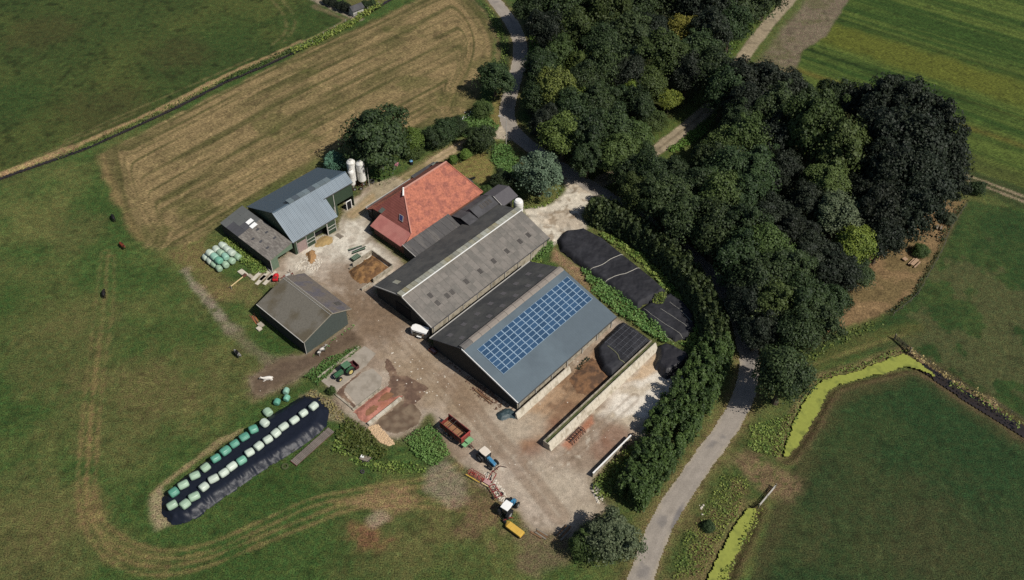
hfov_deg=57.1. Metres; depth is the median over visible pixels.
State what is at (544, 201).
weeds
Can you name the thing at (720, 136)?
tree
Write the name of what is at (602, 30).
tree
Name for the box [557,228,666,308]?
silage heap
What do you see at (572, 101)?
tree
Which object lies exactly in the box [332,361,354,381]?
tractor
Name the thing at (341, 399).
wall
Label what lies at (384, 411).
wall
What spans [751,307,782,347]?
tree
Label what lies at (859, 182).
tree
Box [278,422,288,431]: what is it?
bale
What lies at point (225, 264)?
bale
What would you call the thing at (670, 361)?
tarpaulin heap
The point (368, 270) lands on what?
straw heap
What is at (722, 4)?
tree
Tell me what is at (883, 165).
tree
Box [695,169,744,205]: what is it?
tree
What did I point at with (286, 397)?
bale
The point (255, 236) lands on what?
lean to shed
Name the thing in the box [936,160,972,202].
tree
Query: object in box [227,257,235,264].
bale
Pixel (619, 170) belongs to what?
tree
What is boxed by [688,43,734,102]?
tree
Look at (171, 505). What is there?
bale
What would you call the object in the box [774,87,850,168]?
tree
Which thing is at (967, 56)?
crop field
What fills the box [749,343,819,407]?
tree
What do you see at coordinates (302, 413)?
bale
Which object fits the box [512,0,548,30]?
tree
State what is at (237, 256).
bale
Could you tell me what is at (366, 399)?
wall
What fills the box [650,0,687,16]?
tree
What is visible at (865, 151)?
tree
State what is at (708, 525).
bush
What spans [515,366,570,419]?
silage wall
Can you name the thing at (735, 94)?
tree
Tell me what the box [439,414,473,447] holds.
forage wagon
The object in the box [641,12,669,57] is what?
tree
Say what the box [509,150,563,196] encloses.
tree
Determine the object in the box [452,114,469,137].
bush
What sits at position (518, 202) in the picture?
white tank
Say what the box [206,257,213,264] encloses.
bale
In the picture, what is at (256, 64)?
ditch reeds
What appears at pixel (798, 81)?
tree
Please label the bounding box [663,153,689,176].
tree
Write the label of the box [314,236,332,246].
straw spill
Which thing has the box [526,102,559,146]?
tree
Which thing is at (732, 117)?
tree
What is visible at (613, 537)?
tree
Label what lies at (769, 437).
roadside weeds
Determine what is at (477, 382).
scraps
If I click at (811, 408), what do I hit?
duckweed water
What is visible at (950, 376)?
bank reeds
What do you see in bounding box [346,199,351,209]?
doorway
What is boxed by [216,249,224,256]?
bale
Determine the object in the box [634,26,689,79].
tree
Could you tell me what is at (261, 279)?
concrete plank
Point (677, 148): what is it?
track verge
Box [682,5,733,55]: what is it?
tree
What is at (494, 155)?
garden plants
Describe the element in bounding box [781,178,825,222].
tree
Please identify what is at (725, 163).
tree
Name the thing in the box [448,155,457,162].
bush
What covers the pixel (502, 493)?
cultivator
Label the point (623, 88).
tree
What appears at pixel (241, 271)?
concrete block
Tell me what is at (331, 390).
bush
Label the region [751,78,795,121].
tree
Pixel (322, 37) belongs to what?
ditch reeds
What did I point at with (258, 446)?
bale
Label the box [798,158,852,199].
tree
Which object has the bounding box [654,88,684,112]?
tree
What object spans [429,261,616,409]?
cattle barn
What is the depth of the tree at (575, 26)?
251.22 m
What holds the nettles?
on the ground at (130, 398)
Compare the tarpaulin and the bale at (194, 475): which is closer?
the bale at (194, 475)
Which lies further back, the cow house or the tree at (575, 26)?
the tree at (575, 26)
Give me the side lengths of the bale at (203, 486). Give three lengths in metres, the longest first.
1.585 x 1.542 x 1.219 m
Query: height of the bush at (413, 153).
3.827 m
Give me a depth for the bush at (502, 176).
219.15 m
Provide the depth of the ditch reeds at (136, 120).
237.94 m
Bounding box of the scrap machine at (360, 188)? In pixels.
[353,182,365,190]
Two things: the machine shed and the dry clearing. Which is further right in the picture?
the dry clearing
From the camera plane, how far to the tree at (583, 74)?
238.10 m
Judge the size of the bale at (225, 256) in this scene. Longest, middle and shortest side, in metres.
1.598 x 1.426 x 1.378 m
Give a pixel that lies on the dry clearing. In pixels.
(897, 278)
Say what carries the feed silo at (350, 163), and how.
on the ground at (130, 398)
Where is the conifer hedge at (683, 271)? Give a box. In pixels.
[582,194,732,349]
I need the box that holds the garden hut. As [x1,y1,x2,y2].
[347,2,364,16]
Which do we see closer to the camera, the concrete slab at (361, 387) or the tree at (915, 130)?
the concrete slab at (361, 387)
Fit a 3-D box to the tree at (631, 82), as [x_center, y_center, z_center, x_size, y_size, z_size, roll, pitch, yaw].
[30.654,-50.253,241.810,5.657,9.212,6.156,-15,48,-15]
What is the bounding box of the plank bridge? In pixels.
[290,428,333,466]
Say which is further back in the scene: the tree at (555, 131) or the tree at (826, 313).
the tree at (555, 131)
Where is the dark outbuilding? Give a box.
[402,184,517,259]
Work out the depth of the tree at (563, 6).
258.81 m
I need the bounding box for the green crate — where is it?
[350,253,360,261]
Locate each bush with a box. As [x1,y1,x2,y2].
[323,150,345,169]
[326,385,336,394]
[328,0,337,6]
[333,0,344,9]
[340,2,351,11]
[361,0,371,7]
[368,0,376,5]
[403,145,425,160]
[420,126,447,149]
[429,116,462,146]
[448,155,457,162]
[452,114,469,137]
[459,148,472,159]
[461,123,496,153]
[471,98,495,118]
[480,184,491,194]
[489,167,518,187]
[702,519,716,533]
[911,242,931,259]
[942,210,957,226]
[967,180,987,196]
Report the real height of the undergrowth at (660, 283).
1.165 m
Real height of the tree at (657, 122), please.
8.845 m
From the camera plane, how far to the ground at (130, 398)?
178.87 m
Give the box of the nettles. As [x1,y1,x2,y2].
[404,423,450,465]
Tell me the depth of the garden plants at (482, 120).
239.66 m
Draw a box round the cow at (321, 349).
[317,344,327,355]
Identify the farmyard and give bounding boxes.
[249,185,674,537]
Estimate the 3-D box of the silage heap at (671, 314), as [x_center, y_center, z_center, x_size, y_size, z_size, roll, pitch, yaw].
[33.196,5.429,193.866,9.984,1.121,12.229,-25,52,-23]
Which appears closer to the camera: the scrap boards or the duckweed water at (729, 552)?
the duckweed water at (729, 552)
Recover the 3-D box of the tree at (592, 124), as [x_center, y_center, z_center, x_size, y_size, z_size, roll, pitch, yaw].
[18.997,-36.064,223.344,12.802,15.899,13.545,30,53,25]
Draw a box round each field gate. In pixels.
[757,483,776,508]
[894,334,911,352]
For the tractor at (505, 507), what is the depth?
160.81 m
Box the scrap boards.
[472,387,493,402]
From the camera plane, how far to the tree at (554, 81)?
232.03 m
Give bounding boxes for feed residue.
[365,392,393,415]
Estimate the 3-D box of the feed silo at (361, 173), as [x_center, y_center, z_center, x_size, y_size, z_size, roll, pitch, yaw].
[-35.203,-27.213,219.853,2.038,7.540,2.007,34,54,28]
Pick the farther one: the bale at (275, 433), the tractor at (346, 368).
the tractor at (346, 368)
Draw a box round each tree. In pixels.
[335,102,411,173]
[401,126,424,151]
[471,58,516,96]
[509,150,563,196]
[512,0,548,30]
[517,79,547,112]
[519,46,559,80]
[524,9,564,45]
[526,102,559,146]
[534,64,577,106]
[536,110,585,162]
[540,0,588,15]
[545,32,577,69]
[551,85,592,120]
[557,4,596,50]
[563,49,592,86]
[563,107,610,151]
[566,520,606,561]
[569,134,605,178]
[570,58,606,88]
[576,86,588,95]
[579,19,625,52]
[582,78,623,116]
[582,504,647,566]
[584,0,633,24]
[588,36,632,87]
[599,132,642,181]
[600,101,636,140]
[606,153,638,184]
[607,9,651,51]
[608,53,647,87]
[610,84,631,103]
[616,170,651,217]
[620,84,655,131]
[623,78,638,94]
[624,0,660,17]
[625,45,644,61]
[627,117,655,148]
[632,147,671,183]
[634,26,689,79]
[634,65,668,100]
[637,140,656,161]
[639,106,668,133]
[639,168,692,228]
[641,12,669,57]
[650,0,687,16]
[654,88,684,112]
[660,190,712,247]
[662,0,708,16]
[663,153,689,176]
[666,49,702,99]
[667,13,697,39]
[674,166,712,194]
[680,26,723,58]
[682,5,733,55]
[687,141,726,171]
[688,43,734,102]
[690,194,738,261]
[695,0,738,14]
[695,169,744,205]
[699,124,745,154]
[700,63,745,122]
[700,144,746,175]
[712,225,764,286]
[715,54,759,92]
[716,97,762,129]
[716,195,774,240]
[718,0,753,52]
[718,81,768,118]
[721,273,752,301]
[721,283,762,323]
[725,253,786,299]
[726,110,774,152]
[728,143,781,193]
[732,0,775,23]
[733,313,774,351]
[735,173,776,206]
[744,55,792,94]
[749,274,798,319]
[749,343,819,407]
[750,221,796,259]
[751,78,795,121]
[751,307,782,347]
[757,109,798,154]
[757,190,794,225]
[759,0,788,20]
[762,246,819,283]
[769,147,805,195]
[771,66,807,95]
[773,305,826,356]
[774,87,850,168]
[775,207,822,244]
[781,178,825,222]
[784,270,829,316]
[788,229,835,274]
[790,81,821,98]
[798,114,871,179]
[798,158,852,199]
[803,295,847,344]
[809,242,865,293]
[810,189,865,242]
[816,77,856,116]
[822,284,854,318]
[831,223,879,264]
[836,80,879,124]
[842,136,875,167]
[846,171,875,201]
[847,256,876,289]
[852,72,904,121]
[852,136,927,192]
[853,104,911,157]
[856,180,908,227]
[868,210,907,263]
[878,105,952,169]
[889,74,943,117]
[894,184,947,246]
[901,150,960,211]
[919,96,971,143]
[926,125,975,180]
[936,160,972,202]
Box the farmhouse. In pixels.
[365,161,482,253]
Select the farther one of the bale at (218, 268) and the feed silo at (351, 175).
the feed silo at (351, 175)
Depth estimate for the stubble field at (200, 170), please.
241.70 m
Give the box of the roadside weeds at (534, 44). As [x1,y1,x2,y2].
[529,35,541,53]
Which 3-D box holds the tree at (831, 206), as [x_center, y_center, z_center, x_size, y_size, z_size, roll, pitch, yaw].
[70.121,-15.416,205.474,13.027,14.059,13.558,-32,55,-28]
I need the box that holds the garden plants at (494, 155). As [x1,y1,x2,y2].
[490,142,522,182]
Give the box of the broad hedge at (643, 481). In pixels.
[614,329,734,512]
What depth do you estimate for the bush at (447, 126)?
230.73 m
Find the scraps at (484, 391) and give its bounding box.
[465,377,501,409]
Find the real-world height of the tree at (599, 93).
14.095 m
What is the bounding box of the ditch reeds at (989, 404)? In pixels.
[949,381,1023,427]
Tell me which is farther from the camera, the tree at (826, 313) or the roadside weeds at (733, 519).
the tree at (826, 313)
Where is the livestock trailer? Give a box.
[408,324,429,338]
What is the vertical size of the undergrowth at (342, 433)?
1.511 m
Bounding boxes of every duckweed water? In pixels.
[707,508,756,579]
[784,354,934,455]
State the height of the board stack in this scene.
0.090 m
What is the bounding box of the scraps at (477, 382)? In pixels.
[426,341,512,409]
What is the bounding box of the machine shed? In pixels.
[256,273,351,353]
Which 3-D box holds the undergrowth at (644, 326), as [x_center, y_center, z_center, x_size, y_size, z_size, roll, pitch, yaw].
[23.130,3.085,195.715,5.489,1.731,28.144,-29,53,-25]
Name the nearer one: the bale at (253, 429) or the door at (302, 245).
the bale at (253, 429)
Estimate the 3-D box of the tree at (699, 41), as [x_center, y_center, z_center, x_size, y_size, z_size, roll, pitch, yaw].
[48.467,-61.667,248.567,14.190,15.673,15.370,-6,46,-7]
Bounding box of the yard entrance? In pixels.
[525,176,593,243]
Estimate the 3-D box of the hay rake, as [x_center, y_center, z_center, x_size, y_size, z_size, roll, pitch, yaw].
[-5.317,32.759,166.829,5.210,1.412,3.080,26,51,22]
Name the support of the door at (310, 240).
in the green barn at (300, 212)
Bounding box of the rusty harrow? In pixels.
[568,426,585,444]
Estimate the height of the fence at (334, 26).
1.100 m
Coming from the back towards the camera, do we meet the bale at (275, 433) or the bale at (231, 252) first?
the bale at (231, 252)
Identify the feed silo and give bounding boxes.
[346,159,357,184]
[348,168,355,191]
[356,160,366,187]
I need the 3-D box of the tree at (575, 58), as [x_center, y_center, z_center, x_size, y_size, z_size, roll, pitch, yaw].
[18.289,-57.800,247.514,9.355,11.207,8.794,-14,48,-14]
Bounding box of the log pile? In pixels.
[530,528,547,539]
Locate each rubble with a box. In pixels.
[294,256,321,270]
[484,472,506,501]
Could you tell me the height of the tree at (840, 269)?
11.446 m
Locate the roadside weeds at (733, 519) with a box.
[673,475,749,578]
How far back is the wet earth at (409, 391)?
181.10 m
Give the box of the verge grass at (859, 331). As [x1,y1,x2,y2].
[799,321,884,359]
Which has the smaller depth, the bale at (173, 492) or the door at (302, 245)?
the bale at (173, 492)
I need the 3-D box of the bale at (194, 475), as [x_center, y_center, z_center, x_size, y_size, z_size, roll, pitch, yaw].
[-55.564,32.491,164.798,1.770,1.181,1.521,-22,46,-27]
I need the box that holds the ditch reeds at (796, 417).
[774,350,909,456]
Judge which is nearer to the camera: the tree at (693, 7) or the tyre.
the tyre
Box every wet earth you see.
[337,372,360,407]
[375,401,421,432]
[385,359,427,406]
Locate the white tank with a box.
[513,198,522,211]
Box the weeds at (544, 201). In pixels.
[523,187,562,208]
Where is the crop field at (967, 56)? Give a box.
[796,0,1023,185]
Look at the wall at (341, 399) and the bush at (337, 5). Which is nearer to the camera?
the wall at (341, 399)
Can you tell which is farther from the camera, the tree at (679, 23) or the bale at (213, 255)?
the tree at (679, 23)
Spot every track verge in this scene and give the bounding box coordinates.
[667,119,710,151]
[724,17,757,57]
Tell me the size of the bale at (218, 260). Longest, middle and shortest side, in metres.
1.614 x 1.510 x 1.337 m
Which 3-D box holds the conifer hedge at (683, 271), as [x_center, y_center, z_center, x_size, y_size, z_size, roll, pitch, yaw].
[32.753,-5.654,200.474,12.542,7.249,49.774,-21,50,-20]
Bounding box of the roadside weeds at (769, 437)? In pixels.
[748,415,787,455]
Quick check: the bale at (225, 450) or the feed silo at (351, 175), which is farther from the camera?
the feed silo at (351, 175)
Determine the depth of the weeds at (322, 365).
183.86 m
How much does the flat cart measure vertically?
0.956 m
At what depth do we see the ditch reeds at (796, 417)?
179.64 m
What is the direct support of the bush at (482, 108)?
on the ground at (130, 398)
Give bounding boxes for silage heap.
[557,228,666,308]
[595,322,649,377]
[641,293,694,341]
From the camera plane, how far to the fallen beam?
200.38 m
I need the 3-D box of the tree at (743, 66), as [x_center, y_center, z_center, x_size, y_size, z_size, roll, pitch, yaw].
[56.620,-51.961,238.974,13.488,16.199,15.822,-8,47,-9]
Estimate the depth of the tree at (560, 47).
246.22 m
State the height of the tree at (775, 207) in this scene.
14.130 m
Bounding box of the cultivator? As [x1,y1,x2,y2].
[488,484,503,499]
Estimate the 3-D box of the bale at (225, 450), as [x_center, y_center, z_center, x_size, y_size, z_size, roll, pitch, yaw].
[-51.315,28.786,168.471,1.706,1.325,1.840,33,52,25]
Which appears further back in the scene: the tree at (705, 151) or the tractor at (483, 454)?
the tree at (705, 151)
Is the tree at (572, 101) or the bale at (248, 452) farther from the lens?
the tree at (572, 101)
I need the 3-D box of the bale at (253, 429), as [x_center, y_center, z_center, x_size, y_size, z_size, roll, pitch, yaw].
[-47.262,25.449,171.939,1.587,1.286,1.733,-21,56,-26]
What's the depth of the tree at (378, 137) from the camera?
217.57 m
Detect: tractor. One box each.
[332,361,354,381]
[476,446,504,474]
[497,497,519,519]
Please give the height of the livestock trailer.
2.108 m
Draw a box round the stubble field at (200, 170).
[99,0,494,249]
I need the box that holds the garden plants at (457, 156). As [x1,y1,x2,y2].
[448,148,481,163]
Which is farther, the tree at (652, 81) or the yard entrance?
the tree at (652, 81)
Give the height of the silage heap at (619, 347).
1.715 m
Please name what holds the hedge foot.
on the ground at (130, 398)
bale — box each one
[166,499,177,510]
[168,487,179,497]
[177,479,189,489]
[179,498,190,509]
[188,491,200,501]
[189,470,200,480]
[198,482,209,491]
[200,462,210,472]
[202,253,208,260]
[205,249,213,256]
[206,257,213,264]
[208,474,218,483]
[210,252,218,259]
[210,261,217,267]
[210,453,220,462]
[212,245,219,252]
[214,256,223,263]
[215,264,222,271]
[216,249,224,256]
[218,241,225,248]
[218,468,228,477]
[219,445,231,455]
[221,252,229,260]
[221,260,229,268]
[223,245,230,252]
[226,461,237,471]
[227,249,235,256]
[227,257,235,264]
[229,439,239,448]
[234,253,241,260]
[236,455,246,465]
[238,432,249,441]
[244,448,254,456]
[248,424,258,433]
[253,441,263,450]
[259,418,269,427]
[262,407,272,416]
[262,434,272,444]
[270,428,280,437]
[273,398,280,405]
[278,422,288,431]
[283,387,289,394]
[283,394,289,401]
[289,415,299,424]
[298,409,307,417]
[308,401,318,410]
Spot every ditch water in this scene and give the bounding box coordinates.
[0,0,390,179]
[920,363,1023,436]
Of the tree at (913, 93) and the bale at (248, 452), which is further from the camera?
the tree at (913, 93)
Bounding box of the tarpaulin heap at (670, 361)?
[654,343,688,379]
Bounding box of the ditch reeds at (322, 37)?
[290,0,381,53]
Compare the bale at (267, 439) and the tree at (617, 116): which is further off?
the tree at (617, 116)
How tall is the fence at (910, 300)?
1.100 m
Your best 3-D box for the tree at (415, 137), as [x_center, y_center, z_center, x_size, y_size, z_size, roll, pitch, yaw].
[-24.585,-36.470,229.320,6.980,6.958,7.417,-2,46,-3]
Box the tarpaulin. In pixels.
[496,408,515,420]
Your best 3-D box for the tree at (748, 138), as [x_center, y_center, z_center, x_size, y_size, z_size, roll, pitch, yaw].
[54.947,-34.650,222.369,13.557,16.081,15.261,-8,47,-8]
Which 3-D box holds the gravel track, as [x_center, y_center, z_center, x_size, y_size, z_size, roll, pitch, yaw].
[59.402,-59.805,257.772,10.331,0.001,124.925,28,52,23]
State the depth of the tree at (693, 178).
206.11 m
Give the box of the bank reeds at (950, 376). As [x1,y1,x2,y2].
[908,346,996,403]
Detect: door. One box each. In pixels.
[297,239,306,252]
[305,233,315,246]
[327,219,336,234]
[395,300,410,320]
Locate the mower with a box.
[502,517,524,538]
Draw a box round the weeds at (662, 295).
[652,291,666,303]
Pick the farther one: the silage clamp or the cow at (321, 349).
the cow at (321, 349)
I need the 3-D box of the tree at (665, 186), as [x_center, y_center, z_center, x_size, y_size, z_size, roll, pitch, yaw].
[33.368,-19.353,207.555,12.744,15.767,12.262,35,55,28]
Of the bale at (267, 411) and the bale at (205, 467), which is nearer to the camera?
the bale at (205, 467)
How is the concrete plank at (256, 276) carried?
on the ground at (130, 398)
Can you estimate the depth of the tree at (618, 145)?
216.15 m
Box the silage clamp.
[161,395,328,524]
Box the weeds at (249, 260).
[220,237,266,273]
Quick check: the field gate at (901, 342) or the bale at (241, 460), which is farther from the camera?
the field gate at (901, 342)
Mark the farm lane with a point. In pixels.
(381, 192)
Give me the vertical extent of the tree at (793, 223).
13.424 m
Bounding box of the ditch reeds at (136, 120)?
[56,78,224,159]
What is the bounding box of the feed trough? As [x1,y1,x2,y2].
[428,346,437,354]
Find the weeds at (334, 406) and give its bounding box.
[306,389,343,419]
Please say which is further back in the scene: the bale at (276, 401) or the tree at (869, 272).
the tree at (869, 272)
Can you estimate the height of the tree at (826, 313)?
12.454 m
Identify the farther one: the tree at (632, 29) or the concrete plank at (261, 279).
the tree at (632, 29)
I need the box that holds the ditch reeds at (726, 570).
[721,506,762,579]
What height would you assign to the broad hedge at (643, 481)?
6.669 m
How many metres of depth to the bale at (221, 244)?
204.49 m
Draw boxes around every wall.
[318,346,358,378]
[334,393,352,408]
[352,386,382,410]
[367,397,401,425]
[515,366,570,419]
[543,340,656,450]
[592,435,631,477]
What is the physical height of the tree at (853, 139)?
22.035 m
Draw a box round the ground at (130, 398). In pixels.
[0,0,1023,579]
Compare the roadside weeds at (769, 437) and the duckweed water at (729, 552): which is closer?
the duckweed water at (729, 552)
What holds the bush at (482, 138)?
on the ground at (130, 398)
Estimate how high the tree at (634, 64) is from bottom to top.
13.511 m
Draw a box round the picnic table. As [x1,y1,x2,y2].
[908,258,919,267]
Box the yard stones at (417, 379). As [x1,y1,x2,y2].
[387,352,448,401]
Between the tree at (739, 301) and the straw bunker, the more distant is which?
the straw bunker
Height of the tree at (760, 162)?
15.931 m
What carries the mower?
hanging from the tractor at (505, 507)
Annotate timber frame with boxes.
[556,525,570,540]
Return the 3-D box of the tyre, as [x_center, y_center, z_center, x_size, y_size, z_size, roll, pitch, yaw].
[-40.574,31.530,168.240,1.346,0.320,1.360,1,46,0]
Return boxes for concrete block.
[237,269,247,274]
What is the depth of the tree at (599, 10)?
254.29 m
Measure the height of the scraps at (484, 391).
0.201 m
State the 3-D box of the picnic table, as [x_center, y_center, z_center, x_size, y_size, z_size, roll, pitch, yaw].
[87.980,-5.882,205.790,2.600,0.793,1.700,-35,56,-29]
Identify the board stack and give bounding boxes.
[249,313,258,323]
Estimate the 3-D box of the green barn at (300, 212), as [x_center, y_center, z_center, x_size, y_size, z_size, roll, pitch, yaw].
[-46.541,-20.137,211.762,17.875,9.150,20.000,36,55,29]
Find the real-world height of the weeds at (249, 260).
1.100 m
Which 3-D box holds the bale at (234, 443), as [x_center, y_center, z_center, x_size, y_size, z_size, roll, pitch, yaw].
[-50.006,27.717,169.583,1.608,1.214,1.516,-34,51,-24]
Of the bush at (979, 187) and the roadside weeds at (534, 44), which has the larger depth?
the roadside weeds at (534, 44)
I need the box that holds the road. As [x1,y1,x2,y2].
[488,0,759,579]
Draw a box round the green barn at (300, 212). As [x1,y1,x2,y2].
[247,168,354,254]
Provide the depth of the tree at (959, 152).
211.41 m
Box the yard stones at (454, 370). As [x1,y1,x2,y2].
[254,194,655,501]
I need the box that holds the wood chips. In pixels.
[367,424,394,445]
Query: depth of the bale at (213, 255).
202.06 m
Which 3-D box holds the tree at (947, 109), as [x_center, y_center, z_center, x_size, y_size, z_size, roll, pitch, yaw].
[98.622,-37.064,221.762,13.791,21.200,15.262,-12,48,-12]
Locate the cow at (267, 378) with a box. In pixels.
[259,376,272,380]
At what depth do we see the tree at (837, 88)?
232.78 m
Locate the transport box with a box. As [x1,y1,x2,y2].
[350,360,358,369]
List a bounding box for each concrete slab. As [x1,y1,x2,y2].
[322,346,375,389]
[344,369,381,404]
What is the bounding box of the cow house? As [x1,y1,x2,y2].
[373,204,549,335]
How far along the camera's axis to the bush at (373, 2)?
278.67 m
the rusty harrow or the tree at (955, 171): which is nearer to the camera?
the rusty harrow
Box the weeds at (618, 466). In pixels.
[592,445,633,499]
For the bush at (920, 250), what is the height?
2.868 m
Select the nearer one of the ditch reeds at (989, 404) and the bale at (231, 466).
the bale at (231, 466)
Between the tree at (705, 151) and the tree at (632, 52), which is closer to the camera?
the tree at (705, 151)
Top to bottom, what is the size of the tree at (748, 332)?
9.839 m
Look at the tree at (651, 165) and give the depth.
210.89 m
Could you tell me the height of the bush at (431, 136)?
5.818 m
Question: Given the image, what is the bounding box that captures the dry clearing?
[838,199,967,326]
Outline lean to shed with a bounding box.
[220,206,292,270]
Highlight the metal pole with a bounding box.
[348,245,365,253]
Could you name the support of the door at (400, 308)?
in the cow house
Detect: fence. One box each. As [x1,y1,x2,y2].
[301,2,377,45]
[893,203,966,314]
[914,351,1023,418]
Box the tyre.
[281,463,288,469]
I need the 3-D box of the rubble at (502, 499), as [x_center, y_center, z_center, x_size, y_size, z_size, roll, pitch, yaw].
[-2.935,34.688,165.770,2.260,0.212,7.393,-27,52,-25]
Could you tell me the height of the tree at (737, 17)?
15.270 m
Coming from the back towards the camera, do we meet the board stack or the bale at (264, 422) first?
the board stack
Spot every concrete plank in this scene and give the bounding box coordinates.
[251,272,262,280]
[255,275,266,284]
[267,271,276,279]
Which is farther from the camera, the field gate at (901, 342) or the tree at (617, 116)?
the tree at (617, 116)
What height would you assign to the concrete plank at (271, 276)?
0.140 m
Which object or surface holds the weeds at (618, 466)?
on the ground at (130, 398)
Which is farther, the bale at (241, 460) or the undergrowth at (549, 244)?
the undergrowth at (549, 244)
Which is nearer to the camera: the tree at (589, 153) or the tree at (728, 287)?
the tree at (728, 287)
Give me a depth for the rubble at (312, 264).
203.85 m
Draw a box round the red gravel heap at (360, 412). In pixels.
[353,386,401,422]
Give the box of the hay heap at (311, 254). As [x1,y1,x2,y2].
[306,250,315,263]
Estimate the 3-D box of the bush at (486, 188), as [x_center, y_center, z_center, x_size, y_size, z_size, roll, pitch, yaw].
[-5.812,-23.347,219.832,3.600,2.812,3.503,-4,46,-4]
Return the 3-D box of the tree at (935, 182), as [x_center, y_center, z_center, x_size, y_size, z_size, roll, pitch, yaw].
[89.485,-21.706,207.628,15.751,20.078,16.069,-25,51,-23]
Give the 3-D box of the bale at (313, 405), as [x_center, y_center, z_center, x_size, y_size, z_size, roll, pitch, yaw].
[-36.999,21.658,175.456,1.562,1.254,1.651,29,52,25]
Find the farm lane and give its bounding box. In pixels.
[347,126,504,218]
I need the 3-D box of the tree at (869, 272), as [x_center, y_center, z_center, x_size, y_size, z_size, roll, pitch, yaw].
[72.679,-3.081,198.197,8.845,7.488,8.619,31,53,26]
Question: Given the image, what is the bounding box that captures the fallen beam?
[228,273,246,289]
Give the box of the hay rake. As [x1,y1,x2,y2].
[466,468,496,486]
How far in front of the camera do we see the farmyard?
178.88 m
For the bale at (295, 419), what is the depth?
172.76 m
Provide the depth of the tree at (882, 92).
222.66 m
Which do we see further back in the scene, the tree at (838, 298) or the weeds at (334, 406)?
the tree at (838, 298)
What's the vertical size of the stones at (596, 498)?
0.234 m
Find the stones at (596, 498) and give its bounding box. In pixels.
[591,484,602,503]
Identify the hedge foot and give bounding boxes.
[622,237,698,443]
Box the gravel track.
[594,0,796,185]
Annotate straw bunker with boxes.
[349,250,392,290]
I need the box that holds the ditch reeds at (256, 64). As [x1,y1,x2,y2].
[223,48,290,79]
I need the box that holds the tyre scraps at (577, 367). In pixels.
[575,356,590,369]
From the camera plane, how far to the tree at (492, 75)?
242.28 m
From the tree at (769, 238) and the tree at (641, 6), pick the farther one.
the tree at (641, 6)
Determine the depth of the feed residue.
178.33 m
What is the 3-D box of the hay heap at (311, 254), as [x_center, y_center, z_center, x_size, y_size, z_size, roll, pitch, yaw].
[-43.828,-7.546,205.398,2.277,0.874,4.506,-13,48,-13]
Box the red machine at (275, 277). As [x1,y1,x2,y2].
[272,272,279,281]
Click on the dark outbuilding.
(473, 211)
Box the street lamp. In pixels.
[498,115,506,145]
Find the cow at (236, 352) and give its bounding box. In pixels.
[233,349,240,357]
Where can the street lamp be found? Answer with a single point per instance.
(506, 129)
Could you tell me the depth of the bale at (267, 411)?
175.50 m
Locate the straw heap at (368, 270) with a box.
[349,255,388,283]
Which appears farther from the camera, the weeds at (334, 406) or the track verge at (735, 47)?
the track verge at (735, 47)
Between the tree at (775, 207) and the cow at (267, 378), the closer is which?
the cow at (267, 378)
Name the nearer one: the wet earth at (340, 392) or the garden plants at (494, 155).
the wet earth at (340, 392)
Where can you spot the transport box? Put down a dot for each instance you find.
(354, 364)
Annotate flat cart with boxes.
[359,454,371,461]
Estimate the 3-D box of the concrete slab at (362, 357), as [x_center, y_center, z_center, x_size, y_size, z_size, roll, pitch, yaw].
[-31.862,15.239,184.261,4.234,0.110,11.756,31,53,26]
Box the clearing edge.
[887,204,963,311]
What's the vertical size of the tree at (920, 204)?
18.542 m
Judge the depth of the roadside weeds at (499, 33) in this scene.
269.68 m
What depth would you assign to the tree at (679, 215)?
199.70 m
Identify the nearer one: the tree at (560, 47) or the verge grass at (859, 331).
the verge grass at (859, 331)
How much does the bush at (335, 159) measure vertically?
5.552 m
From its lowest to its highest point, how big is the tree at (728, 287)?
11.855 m
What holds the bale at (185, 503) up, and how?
on the silage clamp
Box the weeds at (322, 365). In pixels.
[304,346,360,385]
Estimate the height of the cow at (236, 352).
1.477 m
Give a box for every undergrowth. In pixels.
[332,439,425,474]
[336,417,387,459]
[532,240,553,260]
[580,267,673,343]
[599,232,699,350]
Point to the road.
(710, 450)
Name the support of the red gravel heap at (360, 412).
on the farmyard
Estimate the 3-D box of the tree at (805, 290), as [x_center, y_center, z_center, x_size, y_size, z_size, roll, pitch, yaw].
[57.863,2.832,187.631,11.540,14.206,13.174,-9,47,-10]
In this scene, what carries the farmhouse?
on the ground at (130, 398)
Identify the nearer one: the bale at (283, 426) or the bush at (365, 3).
the bale at (283, 426)
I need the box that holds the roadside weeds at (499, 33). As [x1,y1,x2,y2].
[484,2,508,63]
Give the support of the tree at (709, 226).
on the ground at (130, 398)
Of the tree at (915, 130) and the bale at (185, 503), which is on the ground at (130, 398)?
the tree at (915, 130)
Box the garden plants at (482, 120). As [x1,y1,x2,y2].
[461,115,498,136]
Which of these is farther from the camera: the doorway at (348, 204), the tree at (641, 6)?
the tree at (641, 6)
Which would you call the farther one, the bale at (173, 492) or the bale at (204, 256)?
the bale at (204, 256)
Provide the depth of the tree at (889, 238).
197.59 m
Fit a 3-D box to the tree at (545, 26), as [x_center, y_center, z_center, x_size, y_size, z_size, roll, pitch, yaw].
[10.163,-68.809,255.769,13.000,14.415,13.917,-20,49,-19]
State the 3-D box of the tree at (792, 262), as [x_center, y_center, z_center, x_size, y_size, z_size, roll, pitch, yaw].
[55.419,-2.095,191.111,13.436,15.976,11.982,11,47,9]
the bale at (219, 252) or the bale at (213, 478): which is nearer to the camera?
the bale at (213, 478)
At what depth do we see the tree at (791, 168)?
211.25 m
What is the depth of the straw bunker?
203.34 m

